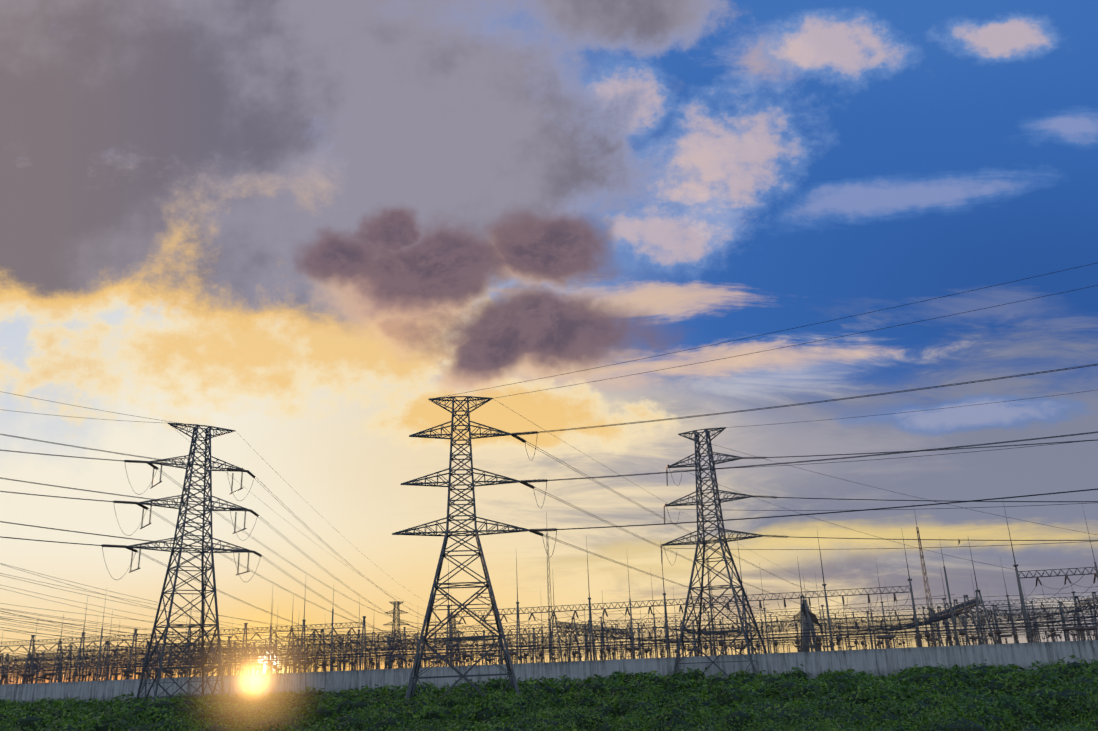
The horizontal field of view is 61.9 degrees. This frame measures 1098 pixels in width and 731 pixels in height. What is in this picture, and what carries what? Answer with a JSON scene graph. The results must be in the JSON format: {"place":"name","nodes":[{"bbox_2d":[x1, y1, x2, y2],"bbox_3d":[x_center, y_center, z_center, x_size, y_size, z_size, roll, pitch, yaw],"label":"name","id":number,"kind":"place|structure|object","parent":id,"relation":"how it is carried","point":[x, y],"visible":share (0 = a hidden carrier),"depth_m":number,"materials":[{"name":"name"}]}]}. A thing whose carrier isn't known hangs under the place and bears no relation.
{"place":"outdoors","nodes":[
{"label":"outdoors","id":0,"kind":"place"},
{"bbox_2d":[0,0,1097,684],"label":"sky","id":1,"kind":"structure","parent":0,"point":[295,228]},
{"label":"substation ground","id":2,"kind":"structure","parent":0,"visible":0},
{"bbox_2d":[0,263,1097,683],"bbox_3d":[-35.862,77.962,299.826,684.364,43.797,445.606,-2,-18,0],"label":"conductors","id":3,"kind":"object","parent":2,"relation":"on","point":[564,647],"visible":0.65,"depth_m":171.44,"materials":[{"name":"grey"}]},
{"bbox_2d":[0,502,1097,684],"bbox_3d":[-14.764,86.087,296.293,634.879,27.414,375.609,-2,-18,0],"label":"substation poles","id":4,"kind":"object","parent":2,"relation":"on","point":[806,646],"visible":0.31,"depth_m":197.42,"materials":[{"name":"steel"}]},
{"bbox_2d":[0,574,1097,684],"bbox_3d":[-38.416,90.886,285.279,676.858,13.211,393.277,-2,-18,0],"label":"substation apparatus","id":5,"kind":"object","parent":2,"relation":"on","point":[1053,635],"visible":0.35,"depth_m":189.19,"materials":[{"name":"brown"}]},
{"bbox_2d":[0,504,1097,676],"bbox_3d":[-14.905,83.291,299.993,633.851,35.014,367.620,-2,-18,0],"label":"substation gantries","id":6,"kind":"object","parent":2,"relation":"on","point":[960,606],"visible":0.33,"depth_m":208.93,"materials":[{"name":"metal"}]},
{"label":"ground","id":7,"kind":"structure","parent":0,"visible":0},
{"bbox_2d":[126,423,252,701],"bbox_3d":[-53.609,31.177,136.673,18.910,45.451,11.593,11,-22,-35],"label":"tower","id":8,"kind":"structure","parent":7,"relation":"on","point":[207,431],"depth_m":137.29,"materials":[{"name":"metal"}]},
{"bbox_2d":[100,431,788,574],"bbox_3d":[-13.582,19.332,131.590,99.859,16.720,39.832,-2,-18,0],"label":"insulator strings","id":9,"kind":"object","parent":8,"relation":"attached to","point":[537,530],"visible":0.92,"depth_m":136.53,"materials":[{"name":"brown"}]},
{"bbox_2d":[383,601,408,668],"bbox_3d":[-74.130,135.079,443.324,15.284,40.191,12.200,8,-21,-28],"label":"tower","id":10,"kind":"structure","parent":7,"relation":"on","point":[394,603],"depth_m":446.76,"materials":[{"name":"metal"}]},
{"bbox_2d":[443,614,465,666],"bbox_3d":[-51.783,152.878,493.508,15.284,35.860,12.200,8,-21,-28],"label":"tower","id":11,"kind":"structure","parent":7,"relation":"on","point":[455,621],"depth_m":496.14,"materials":[{"name":"metal"}]},
{"bbox_2d":[392,396,529,701],"bbox_3d":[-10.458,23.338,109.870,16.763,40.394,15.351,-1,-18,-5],"label":"tower","id":12,"kind":"structure","parent":7,"relation":"on","point":[510,673],"depth_m":111.21,"materials":[{"name":"metal"}]},
{"bbox_2d":[0,655,1097,730],"bbox_3d":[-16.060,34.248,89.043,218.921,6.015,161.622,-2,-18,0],"label":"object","id":13,"kind":"object","parent":7,"relation":"on","point":[116,704],"depth_m":76.10,"materials":[{"name":"green plant"}]},
{"bbox_2d":[0,640,1097,703],"bbox_3d":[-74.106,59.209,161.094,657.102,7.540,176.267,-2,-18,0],"label":"wall","id":14,"kind":"structure","parent":7,"relation":"on","point":[884,662],"depth_m":139.99,"materials":[{"name":"grey concrete"}]},
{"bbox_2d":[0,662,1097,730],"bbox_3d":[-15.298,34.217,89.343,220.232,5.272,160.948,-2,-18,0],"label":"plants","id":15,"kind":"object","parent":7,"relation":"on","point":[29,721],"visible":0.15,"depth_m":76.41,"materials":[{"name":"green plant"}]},
{"bbox_2d":[664,427,766,677],"bbox_3d":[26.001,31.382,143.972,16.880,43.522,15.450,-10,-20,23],"label":"tower","id":16,"kind":"structure","parent":7,"relation":"on","point":[698,465],"depth_m":145.06,"materials":[{"name":"metal"}]}
]}

